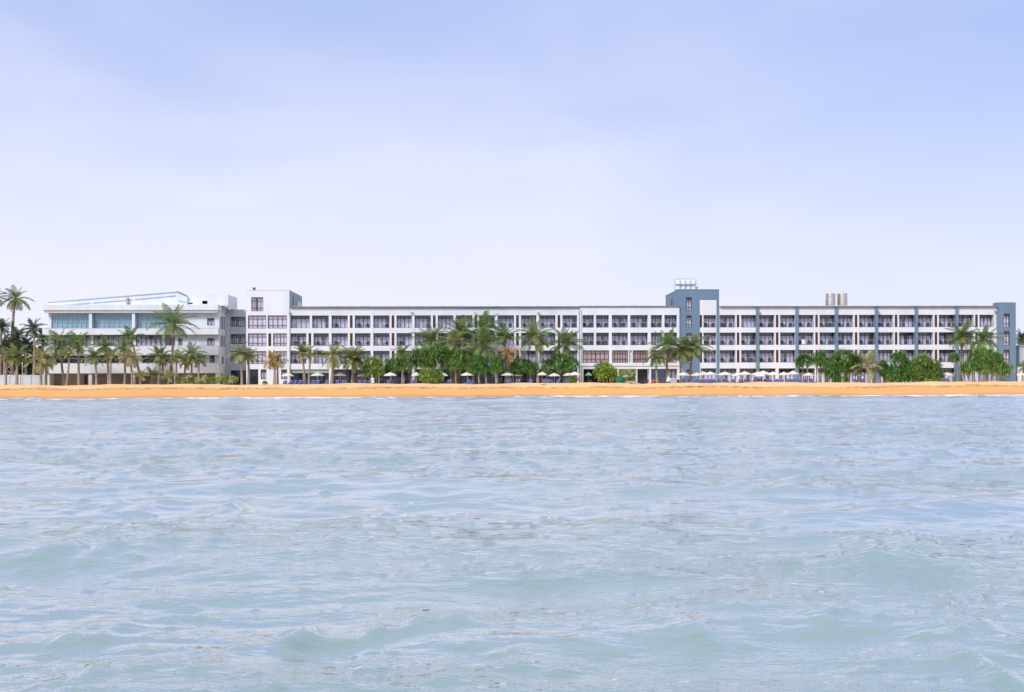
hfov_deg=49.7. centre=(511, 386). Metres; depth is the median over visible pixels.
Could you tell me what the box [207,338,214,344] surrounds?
window
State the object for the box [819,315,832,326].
window
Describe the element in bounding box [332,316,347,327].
window
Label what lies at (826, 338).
window
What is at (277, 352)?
window
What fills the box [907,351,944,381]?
screw pine
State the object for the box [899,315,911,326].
window
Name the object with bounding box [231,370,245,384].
window
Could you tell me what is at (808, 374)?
parasol
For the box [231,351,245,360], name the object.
window
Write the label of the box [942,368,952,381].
window
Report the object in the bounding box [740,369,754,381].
window
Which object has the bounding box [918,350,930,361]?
window
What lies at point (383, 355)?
window
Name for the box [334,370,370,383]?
window
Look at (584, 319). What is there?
window
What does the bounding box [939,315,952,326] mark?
window
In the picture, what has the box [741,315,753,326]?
window
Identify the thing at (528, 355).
window
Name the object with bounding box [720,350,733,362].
window
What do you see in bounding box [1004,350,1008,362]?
window
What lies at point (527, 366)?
screw pine
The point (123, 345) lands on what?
palm tree
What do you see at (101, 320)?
window
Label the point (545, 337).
window
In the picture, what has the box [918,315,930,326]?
window
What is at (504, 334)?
palm tree
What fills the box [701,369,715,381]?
window
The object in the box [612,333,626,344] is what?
window
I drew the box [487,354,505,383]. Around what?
screw pine
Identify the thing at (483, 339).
palm tree
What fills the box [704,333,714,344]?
window
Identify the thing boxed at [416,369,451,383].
window
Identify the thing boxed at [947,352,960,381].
screw pine
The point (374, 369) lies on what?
screw pine
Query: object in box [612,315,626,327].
window
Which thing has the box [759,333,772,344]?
window
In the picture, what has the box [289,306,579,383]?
hotel wing
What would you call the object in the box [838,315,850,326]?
window
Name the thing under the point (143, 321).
window
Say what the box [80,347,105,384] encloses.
palm tree
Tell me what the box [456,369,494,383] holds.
window
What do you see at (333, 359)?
palm tree
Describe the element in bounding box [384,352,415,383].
screw pine
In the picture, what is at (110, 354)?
palm tree
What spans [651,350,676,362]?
window
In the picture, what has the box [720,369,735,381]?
window
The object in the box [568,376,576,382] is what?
screw pine
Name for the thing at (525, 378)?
window
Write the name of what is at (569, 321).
window
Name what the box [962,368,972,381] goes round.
window
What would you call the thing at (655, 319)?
window
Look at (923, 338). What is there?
window
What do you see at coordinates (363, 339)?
window
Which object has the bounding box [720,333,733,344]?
window
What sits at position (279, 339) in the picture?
window
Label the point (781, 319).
window
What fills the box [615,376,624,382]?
parasol
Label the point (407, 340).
window
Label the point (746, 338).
window
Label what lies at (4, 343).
palm tree
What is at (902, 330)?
hotel wing
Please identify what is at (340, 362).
window
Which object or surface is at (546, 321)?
window
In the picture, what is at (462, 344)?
window
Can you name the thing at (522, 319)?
window
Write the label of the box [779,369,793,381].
window
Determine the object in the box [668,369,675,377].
window
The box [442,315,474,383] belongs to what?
palm tree
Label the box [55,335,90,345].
window
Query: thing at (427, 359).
screw pine
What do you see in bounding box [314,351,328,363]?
window
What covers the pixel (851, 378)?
window
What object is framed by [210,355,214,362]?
window
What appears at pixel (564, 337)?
palm tree
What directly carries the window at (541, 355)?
in the hotel wing at (311, 325)
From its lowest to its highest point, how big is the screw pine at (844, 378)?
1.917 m
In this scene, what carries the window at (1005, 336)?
in the stair tower at (1006, 316)
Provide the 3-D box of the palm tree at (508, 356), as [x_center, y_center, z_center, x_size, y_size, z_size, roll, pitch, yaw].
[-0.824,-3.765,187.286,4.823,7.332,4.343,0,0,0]
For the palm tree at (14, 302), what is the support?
on the beach
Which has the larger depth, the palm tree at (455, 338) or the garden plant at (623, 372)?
the garden plant at (623, 372)
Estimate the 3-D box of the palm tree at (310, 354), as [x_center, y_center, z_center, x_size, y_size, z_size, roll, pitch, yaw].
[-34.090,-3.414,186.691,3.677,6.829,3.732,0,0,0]
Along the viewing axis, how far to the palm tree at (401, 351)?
193.78 m
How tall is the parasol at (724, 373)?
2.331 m
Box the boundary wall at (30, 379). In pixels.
[0,375,47,384]
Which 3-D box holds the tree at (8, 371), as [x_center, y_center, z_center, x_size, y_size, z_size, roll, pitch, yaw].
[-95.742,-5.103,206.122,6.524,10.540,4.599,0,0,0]
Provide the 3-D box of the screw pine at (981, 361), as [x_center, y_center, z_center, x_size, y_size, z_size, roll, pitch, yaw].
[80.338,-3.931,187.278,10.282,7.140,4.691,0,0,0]
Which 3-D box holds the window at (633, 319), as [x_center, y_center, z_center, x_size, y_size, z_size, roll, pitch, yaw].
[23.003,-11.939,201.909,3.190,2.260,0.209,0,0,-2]
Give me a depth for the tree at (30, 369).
203.68 m
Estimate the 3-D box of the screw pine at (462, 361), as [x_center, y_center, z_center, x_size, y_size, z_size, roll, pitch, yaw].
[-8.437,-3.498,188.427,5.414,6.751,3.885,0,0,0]
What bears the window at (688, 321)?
in the stair tower at (698, 308)
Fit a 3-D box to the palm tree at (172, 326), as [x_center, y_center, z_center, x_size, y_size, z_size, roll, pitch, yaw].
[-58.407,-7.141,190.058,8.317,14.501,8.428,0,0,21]
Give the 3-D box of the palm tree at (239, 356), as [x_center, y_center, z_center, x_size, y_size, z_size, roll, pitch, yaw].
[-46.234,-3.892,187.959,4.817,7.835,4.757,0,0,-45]
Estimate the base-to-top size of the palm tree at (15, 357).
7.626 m
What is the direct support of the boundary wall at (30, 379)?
on the beach
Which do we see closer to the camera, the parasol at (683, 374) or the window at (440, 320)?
the parasol at (683, 374)
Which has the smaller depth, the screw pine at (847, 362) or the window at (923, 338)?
the screw pine at (847, 362)
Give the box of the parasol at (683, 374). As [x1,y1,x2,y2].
[677,372,688,378]
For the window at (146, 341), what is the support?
in the conference wing at (106, 317)
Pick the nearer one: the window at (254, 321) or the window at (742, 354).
the window at (254, 321)
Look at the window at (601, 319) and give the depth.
201.76 m
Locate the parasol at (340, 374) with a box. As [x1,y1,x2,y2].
[334,372,346,375]
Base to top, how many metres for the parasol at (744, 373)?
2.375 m
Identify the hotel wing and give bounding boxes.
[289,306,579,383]
[580,305,679,383]
[719,305,997,382]
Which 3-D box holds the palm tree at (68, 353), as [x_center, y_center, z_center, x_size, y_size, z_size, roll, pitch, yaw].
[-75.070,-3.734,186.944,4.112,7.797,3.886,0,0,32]
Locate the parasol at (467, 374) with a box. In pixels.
[461,372,473,379]
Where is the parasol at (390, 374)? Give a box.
[384,372,396,375]
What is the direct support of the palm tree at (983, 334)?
on the beach
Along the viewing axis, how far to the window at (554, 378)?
201.32 m
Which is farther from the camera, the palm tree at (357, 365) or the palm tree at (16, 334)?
the palm tree at (16, 334)
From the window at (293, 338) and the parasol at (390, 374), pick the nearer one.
the parasol at (390, 374)
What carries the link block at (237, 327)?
on the beach
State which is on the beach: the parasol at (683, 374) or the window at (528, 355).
the parasol at (683, 374)
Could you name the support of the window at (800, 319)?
in the hotel wing at (902, 330)
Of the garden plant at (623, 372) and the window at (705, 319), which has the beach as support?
the garden plant at (623, 372)
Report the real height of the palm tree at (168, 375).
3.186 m
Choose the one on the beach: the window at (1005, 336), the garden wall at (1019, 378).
the garden wall at (1019, 378)
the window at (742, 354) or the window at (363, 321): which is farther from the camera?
the window at (742, 354)
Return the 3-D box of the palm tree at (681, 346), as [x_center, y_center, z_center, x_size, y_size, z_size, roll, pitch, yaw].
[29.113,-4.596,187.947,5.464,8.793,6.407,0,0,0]
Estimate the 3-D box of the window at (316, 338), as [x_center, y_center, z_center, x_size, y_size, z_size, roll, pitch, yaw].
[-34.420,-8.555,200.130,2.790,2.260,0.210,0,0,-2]
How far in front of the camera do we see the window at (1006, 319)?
203.05 m
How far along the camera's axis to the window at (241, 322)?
205.64 m
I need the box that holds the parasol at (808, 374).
[803,372,813,381]
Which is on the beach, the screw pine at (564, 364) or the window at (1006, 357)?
the screw pine at (564, 364)
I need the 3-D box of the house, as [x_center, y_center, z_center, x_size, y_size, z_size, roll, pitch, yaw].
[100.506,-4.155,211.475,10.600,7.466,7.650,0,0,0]
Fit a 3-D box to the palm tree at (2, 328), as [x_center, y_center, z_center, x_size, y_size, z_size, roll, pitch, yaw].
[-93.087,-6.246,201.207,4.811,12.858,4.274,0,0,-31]
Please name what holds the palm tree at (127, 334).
on the beach
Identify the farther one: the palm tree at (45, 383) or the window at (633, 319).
the window at (633, 319)
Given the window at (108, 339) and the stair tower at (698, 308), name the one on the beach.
the stair tower at (698, 308)
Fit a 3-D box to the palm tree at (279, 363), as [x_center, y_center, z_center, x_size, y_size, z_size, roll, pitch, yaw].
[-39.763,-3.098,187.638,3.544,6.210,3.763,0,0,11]
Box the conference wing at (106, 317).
[42,291,236,385]
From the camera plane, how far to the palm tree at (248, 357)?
188.78 m
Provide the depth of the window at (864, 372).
203.05 m
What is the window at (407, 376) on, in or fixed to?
in the hotel wing at (311, 325)
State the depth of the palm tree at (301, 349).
187.82 m
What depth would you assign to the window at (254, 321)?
198.83 m
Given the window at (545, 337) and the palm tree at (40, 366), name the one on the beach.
the palm tree at (40, 366)
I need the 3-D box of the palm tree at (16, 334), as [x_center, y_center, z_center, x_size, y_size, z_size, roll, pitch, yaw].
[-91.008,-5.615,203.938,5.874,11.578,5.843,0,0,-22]
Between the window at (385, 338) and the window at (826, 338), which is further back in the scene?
the window at (826, 338)
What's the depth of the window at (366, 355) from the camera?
200.44 m
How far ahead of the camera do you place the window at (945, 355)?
203.69 m
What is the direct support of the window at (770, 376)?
in the hotel wing at (902, 330)
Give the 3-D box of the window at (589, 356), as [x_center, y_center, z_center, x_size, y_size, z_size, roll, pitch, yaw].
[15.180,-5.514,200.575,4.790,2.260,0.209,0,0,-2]
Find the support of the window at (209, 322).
in the conference wing at (106, 317)
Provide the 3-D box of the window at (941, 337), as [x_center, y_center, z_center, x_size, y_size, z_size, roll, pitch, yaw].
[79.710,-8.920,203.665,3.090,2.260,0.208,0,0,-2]
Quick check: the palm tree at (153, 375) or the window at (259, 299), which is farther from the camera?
the window at (259, 299)
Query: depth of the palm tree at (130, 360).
185.73 m
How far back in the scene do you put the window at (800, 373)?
202.65 m
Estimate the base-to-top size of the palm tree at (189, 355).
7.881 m
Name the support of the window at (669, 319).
in the hotel wing at (627, 354)
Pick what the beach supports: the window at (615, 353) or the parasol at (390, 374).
the parasol at (390, 374)
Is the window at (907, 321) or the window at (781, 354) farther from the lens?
the window at (907, 321)
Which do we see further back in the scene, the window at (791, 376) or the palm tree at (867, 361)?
the window at (791, 376)
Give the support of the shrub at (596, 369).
on the beach
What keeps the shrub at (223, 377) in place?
on the beach
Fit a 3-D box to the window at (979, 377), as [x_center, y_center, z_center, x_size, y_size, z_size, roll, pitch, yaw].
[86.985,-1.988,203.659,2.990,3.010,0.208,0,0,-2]
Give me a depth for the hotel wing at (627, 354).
200.63 m
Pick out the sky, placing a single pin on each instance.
(325, 152)
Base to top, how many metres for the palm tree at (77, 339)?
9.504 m
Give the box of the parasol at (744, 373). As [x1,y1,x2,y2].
[738,371,751,381]
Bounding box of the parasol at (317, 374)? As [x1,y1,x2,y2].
[310,372,323,379]
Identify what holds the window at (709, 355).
in the stair tower at (698, 308)
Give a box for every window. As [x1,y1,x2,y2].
[52,313,88,327]
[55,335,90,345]
[56,356,83,362]
[93,313,131,327]
[94,335,132,345]
[99,356,126,362]
[136,335,174,344]
[137,313,169,327]
[142,356,170,362]
[207,318,213,324]
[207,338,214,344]
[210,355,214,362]
[231,317,245,326]
[231,334,245,343]
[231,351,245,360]
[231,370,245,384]
[248,315,265,327]
[248,333,265,345]
[248,351,265,363]
[250,369,257,384]
[252,297,262,310]
[261,369,265,378]
[268,315,286,327]
[273,333,286,345]
[274,351,286,363]
[291,316,309,327]
[291,334,305,345]
[291,351,305,363]
[291,373,328,383]
[313,316,328,327]
[314,334,328,345]
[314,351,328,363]
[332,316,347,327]
[332,333,347,345]
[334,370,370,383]
[337,351,347,363]
[355,316,369,327]
[356,333,370,345]
[359,351,370,362]
[374,318,389,327]
[374,333,389,345]
[374,351,389,362]
[375,369,410,383]
[397,316,411,327]
[397,333,411,345]
[415,316,430,327]
[415,333,430,345]
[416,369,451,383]
[438,316,452,327]
[456,316,471,327]
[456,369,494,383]
[460,333,471,345]
[498,316,513,327]
[498,333,513,344]
[498,370,535,383]
[521,316,535,327]
[521,333,533,344]
[521,351,535,362]
[539,316,554,327]
[539,333,554,344]
[539,353,554,361]
[539,369,576,382]
[562,316,576,327]
[567,351,576,362]
[582,316,592,327]
[583,333,592,344]
[583,350,608,362]
[596,316,607,327]
[596,333,607,344]
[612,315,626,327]
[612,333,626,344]
[612,350,627,362]
[630,315,646,326]
[630,333,646,344]
[633,350,647,362]
[651,315,660,326]
[651,333,660,344]
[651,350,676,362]
[651,369,664,382]
[664,315,675,326]
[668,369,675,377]
[686,297,691,310]
[686,316,691,326]
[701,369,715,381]
[703,315,714,326]
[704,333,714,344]
[704,350,714,362]
[720,315,733,326]
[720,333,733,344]
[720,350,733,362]
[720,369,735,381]
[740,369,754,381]
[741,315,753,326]
[741,333,754,344]
[741,350,754,362]
[759,315,772,326]
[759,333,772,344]
[759,350,772,361]
[759,375,773,381]
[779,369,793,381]
[780,315,793,326]
[780,333,793,344]
[780,350,793,361]
[798,315,811,326]
[799,333,811,344]
[799,350,811,361]
[799,369,813,382]
[818,368,831,382]
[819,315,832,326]
[820,333,832,344]
[821,350,832,356]
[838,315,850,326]
[838,333,850,344]
[840,370,852,382]
[858,368,872,382]
[859,315,872,326]
[859,333,872,344]
[878,315,890,326]
[878,333,890,344]
[878,350,890,361]
[878,371,889,382]
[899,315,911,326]
[899,333,911,344]
[900,350,911,361]
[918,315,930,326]
[918,332,930,344]
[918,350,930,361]
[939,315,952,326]
[939,332,952,344]
[939,350,952,361]
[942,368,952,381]
[959,315,970,326]
[959,350,970,361]
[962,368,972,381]
[978,372,991,381]
[979,315,990,326]
[1004,314,1008,326]
[1004,331,1008,345]
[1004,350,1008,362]
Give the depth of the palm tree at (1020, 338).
223.60 m
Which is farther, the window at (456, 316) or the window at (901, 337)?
the window at (901, 337)
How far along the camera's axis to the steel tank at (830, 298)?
205.13 m
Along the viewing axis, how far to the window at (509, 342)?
201.27 m
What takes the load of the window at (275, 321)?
in the stair block at (267, 320)
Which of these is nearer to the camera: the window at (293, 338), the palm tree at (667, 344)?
the palm tree at (667, 344)
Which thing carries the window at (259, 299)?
in the stair block at (267, 320)
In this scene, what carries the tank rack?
on the stair tower at (698, 308)
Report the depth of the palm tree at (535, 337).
187.45 m
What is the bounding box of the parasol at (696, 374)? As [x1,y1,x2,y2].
[690,372,702,378]
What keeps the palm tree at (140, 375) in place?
on the beach
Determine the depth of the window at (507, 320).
201.22 m
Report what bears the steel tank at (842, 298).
on the tank stand
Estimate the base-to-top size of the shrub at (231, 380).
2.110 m
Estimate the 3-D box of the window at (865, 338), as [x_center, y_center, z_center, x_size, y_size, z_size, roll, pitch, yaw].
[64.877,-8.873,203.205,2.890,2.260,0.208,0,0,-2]
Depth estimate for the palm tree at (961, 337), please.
191.38 m
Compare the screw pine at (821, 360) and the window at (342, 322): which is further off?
the window at (342, 322)
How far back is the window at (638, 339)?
201.96 m
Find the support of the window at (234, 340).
in the link block at (237, 327)
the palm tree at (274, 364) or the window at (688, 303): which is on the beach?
the palm tree at (274, 364)
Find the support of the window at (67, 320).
in the conference wing at (106, 317)
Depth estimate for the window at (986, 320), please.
203.94 m
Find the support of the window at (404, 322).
in the hotel wing at (311, 325)
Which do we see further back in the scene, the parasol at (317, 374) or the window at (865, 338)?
the window at (865, 338)
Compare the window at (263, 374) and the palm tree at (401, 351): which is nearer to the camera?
the palm tree at (401, 351)
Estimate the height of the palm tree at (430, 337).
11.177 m
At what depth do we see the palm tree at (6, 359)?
186.77 m
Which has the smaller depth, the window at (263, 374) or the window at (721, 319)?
the window at (263, 374)
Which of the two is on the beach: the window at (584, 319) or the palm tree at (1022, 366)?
the palm tree at (1022, 366)
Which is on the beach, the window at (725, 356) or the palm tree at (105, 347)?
the palm tree at (105, 347)
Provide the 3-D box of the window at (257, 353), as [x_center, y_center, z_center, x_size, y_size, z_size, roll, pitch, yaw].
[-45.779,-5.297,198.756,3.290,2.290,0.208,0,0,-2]
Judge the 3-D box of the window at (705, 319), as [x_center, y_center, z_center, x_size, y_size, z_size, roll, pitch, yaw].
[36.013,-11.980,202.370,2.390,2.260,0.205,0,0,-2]
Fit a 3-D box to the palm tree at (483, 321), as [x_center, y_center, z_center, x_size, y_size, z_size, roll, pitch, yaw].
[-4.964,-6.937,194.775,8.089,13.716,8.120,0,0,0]
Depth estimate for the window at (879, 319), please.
203.34 m
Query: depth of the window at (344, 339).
200.24 m
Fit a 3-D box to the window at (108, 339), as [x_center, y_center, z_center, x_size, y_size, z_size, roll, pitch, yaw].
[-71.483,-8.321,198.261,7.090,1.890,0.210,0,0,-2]
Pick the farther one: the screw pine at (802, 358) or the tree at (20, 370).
the tree at (20, 370)
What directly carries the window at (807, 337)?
in the hotel wing at (902, 330)
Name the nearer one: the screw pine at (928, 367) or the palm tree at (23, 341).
the screw pine at (928, 367)
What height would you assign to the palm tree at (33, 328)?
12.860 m
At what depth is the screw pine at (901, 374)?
185.99 m
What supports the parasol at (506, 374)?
on the beach
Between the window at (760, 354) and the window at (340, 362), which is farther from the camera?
the window at (760, 354)
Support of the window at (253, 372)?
in the stair block at (267, 320)
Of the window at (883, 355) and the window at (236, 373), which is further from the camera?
the window at (236, 373)
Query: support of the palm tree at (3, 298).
on the beach
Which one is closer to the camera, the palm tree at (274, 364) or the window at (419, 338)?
the palm tree at (274, 364)
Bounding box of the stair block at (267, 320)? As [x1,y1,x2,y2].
[246,290,301,384]
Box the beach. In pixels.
[0,381,1023,398]
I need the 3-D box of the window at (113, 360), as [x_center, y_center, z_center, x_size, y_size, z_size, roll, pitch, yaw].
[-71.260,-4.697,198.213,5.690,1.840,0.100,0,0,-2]
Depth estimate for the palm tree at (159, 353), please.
186.64 m
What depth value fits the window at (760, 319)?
202.70 m
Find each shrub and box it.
[179,375,185,383]
[185,375,190,382]
[201,374,207,383]
[208,376,214,383]
[221,373,227,384]
[229,374,235,384]
[592,359,607,382]
[596,361,618,382]
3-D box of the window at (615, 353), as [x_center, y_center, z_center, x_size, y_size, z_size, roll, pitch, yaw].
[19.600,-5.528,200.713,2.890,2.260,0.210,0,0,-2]
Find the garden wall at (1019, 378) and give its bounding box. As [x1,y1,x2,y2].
[1017,367,1022,381]
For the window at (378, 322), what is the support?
in the hotel wing at (311, 325)
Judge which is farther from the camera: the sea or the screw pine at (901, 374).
the screw pine at (901, 374)
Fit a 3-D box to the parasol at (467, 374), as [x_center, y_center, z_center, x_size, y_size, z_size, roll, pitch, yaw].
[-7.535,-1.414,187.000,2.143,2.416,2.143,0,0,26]
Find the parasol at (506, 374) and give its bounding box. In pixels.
[501,372,512,375]
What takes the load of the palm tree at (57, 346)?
on the beach
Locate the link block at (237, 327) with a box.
[229,296,245,384]
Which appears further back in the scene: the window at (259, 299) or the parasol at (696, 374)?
the window at (259, 299)
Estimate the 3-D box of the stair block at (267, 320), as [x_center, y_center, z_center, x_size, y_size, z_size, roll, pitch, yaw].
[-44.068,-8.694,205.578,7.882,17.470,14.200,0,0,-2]
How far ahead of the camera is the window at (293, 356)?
200.05 m
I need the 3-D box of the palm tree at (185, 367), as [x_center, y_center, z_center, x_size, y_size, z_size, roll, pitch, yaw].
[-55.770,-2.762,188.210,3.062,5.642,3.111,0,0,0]
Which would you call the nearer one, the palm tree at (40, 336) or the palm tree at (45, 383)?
the palm tree at (45, 383)
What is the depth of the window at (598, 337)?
201.76 m
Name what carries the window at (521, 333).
in the hotel wing at (311, 325)
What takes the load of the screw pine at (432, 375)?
on the beach
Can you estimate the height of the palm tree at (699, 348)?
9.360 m
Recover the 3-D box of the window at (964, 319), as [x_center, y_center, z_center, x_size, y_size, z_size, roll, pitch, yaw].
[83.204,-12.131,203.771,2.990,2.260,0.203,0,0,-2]
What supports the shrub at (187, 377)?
on the beach
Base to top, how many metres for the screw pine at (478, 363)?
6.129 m
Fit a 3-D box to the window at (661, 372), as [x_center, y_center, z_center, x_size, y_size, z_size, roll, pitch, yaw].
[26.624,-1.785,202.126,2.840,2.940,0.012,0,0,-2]
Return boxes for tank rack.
[674,278,696,292]
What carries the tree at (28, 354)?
on the beach
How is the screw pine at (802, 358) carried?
on the beach
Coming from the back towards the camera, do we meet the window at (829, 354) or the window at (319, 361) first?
the window at (829, 354)
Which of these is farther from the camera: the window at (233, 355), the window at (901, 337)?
the window at (233, 355)
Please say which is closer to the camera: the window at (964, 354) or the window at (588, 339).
the window at (588, 339)
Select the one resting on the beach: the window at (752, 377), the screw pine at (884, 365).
the screw pine at (884, 365)
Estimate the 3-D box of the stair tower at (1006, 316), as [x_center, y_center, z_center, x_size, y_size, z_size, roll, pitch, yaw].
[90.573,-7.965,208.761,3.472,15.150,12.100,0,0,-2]
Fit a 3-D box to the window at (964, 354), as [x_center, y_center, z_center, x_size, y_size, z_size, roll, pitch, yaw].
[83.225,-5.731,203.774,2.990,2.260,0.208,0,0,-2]
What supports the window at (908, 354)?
in the hotel wing at (902, 330)
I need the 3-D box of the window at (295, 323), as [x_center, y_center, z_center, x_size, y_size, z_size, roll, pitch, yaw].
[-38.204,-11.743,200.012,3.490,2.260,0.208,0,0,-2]
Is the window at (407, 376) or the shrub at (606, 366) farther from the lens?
the window at (407, 376)
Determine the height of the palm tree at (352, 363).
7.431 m
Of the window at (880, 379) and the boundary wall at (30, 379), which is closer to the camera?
the boundary wall at (30, 379)
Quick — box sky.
[0,0,1023,379]
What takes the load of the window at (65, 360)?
in the conference wing at (106, 317)
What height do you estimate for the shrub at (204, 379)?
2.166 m
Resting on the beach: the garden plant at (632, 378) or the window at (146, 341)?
the garden plant at (632, 378)
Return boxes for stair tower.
[666,289,718,382]
[993,302,1015,381]
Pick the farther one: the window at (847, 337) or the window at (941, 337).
the window at (941, 337)
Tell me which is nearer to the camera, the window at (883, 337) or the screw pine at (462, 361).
the screw pine at (462, 361)
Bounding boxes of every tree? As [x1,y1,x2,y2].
[0,285,33,374]
[0,289,10,305]
[0,318,14,374]
[0,338,11,374]
[0,343,34,384]
[0,348,12,384]
[2,339,9,374]
[4,326,31,374]
[6,337,38,356]
[7,351,32,374]
[13,334,37,374]
[18,318,47,374]
[23,345,61,384]
[27,341,48,374]
[30,328,48,374]
[33,352,59,384]
[34,327,74,385]
[56,343,79,385]
[66,331,94,384]
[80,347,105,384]
[90,334,118,383]
[100,348,117,383]
[112,337,139,383]
[112,345,142,383]
[116,326,146,383]
[131,368,149,383]
[142,343,173,383]
[143,365,162,383]
[147,303,198,383]
[152,352,170,384]
[159,369,179,383]
[165,348,187,383]
[177,357,190,383]
[179,341,207,383]
[190,351,210,383]
[226,342,254,384]
[234,346,261,384]
[262,350,282,383]
[268,352,288,383]
[290,342,315,383]
[299,346,320,383]
[316,341,350,383]
[338,344,369,382]
[343,351,366,382]
[393,344,411,383]
[410,324,447,383]
[433,329,473,383]
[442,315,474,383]
[462,309,504,383]
[464,326,502,383]
[491,323,517,382]
[494,343,519,379]
[515,317,556,382]
[546,326,588,379]
[640,350,667,382]
[647,327,685,382]
[668,335,697,382]
[675,332,713,378]
[849,348,886,382]
[944,320,983,380]
[967,324,1006,381]
[1013,359,1023,381]
[1016,328,1023,344]
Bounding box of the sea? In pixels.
[0,394,1023,691]
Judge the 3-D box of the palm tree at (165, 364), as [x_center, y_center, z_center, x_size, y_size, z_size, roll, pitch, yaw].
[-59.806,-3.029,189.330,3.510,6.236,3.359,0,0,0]
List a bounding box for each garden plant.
[618,369,634,376]
[620,375,634,380]
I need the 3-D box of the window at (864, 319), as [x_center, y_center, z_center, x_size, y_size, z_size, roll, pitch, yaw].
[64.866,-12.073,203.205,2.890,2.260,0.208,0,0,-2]
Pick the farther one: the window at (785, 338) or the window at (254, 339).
the window at (785, 338)
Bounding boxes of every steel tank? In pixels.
[825,292,834,305]
[837,292,846,304]
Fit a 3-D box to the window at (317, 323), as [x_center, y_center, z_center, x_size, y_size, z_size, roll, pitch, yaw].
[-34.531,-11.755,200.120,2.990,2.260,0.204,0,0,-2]
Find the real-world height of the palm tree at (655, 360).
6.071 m
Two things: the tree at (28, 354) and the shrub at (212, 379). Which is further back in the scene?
the tree at (28, 354)
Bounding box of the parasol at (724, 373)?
[717,372,732,374]
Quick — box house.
[1016,345,1023,380]
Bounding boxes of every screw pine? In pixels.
[360,355,386,382]
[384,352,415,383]
[409,342,457,383]
[417,366,444,383]
[449,347,475,383]
[465,352,489,383]
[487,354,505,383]
[505,356,538,382]
[539,352,579,382]
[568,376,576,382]
[794,352,813,381]
[811,348,831,382]
[824,360,842,381]
[829,348,862,382]
[840,375,849,382]
[875,358,894,382]
[882,349,918,381]
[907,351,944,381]
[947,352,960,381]
[956,344,1015,381]
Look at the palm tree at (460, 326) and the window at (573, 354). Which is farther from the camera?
the window at (573, 354)
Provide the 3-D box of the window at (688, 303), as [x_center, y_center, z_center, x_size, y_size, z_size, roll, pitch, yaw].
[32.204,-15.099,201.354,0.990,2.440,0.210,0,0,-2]
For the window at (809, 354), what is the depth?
202.80 m
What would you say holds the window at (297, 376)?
in the hotel wing at (311, 325)
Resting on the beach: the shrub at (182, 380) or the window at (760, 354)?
the shrub at (182, 380)
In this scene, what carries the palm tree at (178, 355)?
on the beach
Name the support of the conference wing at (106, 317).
on the beach
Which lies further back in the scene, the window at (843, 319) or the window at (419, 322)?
the window at (843, 319)
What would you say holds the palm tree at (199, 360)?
on the beach
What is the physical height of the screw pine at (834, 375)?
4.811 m
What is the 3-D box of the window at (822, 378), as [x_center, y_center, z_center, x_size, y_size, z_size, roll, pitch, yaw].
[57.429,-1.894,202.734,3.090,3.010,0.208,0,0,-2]
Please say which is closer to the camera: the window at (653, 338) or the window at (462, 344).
the window at (462, 344)
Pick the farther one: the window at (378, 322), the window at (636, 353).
the window at (636, 353)
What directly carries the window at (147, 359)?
in the conference wing at (106, 317)
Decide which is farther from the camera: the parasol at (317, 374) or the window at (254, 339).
the window at (254, 339)
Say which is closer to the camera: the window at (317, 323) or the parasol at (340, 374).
the parasol at (340, 374)

